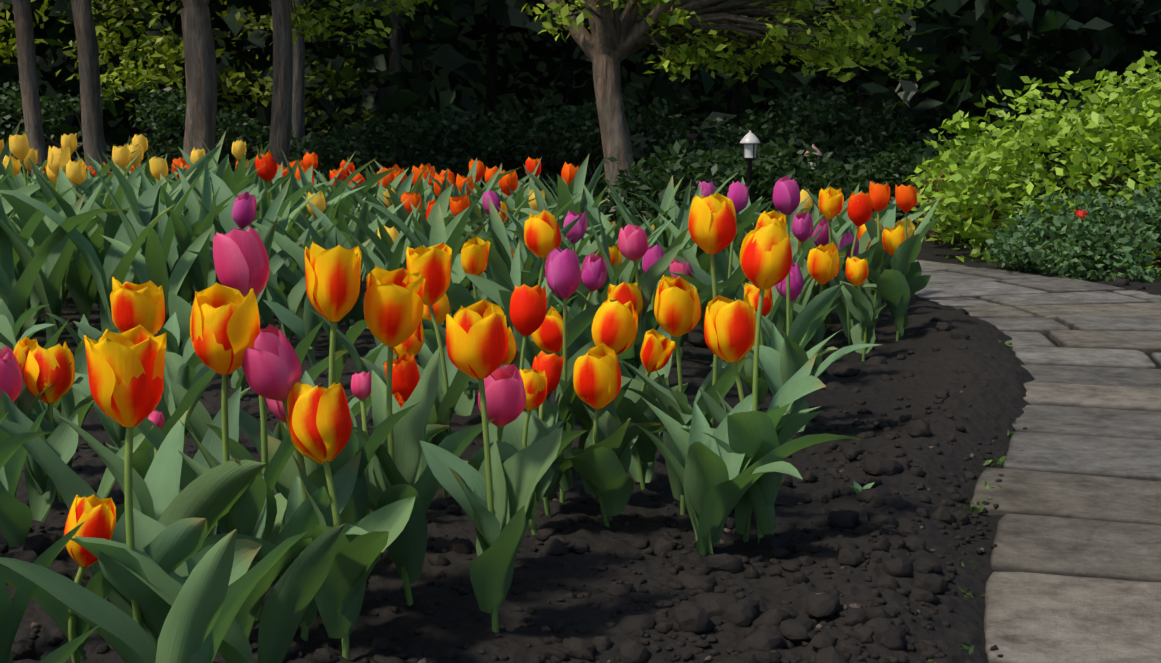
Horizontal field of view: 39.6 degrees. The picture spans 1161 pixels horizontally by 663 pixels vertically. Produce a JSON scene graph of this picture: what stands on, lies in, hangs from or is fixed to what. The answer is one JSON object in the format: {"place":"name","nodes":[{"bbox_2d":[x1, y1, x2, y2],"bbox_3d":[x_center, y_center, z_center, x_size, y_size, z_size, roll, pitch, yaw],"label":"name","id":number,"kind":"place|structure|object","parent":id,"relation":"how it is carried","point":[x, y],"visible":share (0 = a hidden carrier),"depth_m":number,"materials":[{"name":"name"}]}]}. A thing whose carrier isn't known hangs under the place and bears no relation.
{"place":"outdoors","nodes":[
{"label":"outdoors","id":0,"kind":"place"},
{"bbox_2d":[0,133,1086,188],"bbox_3d":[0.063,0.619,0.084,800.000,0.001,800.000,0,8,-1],"label":"ground","id":1,"kind":"structure","parent":0,"point":[690,137],"depth_m":18.42,"materials":[{"name":"soil"}]},
{"bbox_2d":[0,0,1103,201],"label":"trees","id":2,"kind":"object","parent":1,"relation":"on","point":[611,43],"visible":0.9,"depth_m":8.48,"materials":[{"name":"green plant"}]},
{"bbox_2d":[0,189,1160,662],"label":"soil bed","id":3,"kind":"object","parent":1,"relation":"on","point":[1002,375],"visible":0.08,"depth_m":2.22,"materials":[{"name":"brown soil"}]},
{"bbox_2d":[0,120,948,662],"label":"tulip bed","id":4,"kind":"object","parent":3,"relation":"on","point":[134,248],"visible":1,"depth_m":2.17,"materials":[{"name":"green plant"}]},
{"bbox_2d":[0,278,1145,662],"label":"soil clods","id":5,"kind":"object","parent":3,"relation":"on","point":[764,638],"visible":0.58,"depth_m":1.93,"materials":[{"name":"brown soil"}]},
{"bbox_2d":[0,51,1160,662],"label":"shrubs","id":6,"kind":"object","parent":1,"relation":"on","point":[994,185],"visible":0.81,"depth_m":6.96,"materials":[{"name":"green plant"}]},
{"bbox_2d":[0,0,1160,132],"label":"foliage","id":7,"kind":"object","parent":1,"relation":"on","point":[442,80],"depth_m":27.39,"materials":[{"name":"green plant"}]},
{"bbox_2d":[740,131,759,203],"bbox_3d":[0.696,-0.559,6.648,0.085,0.536,0.083,0,8,-1],"label":"garden lantern","id":8,"kind":"object","parent":1,"relation":"on","point":[749,141],"visible":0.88,"depth_m":6.60,"materials":[{"name":"grey metal"}]},
{"bbox_2d":[804,144,822,186],"bbox_3d":[1.057,-0.623,7.350,0.086,0.460,0.084,0,8,-1],"label":"garden lantern","id":9,"kind":"object","parent":1,"relation":"on","point":[819,153],"visible":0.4,"depth_m":7.31,"materials":[{"name":"grey metal"}]},
{"bbox_2d":[0,0,1160,180],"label":"woodland backdrop","id":10,"kind":"structure","parent":0,"point":[950,31],"depth_m":12.62,"materials":[{"name":"green plant"}]},
{"bbox_2d":[915,260,1160,662],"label":"flagstone path","id":11,"kind":"structure","parent":0,"point":[1076,556],"depth_m":2.53,"materials":[{"name":"grey stone"}]}
]}

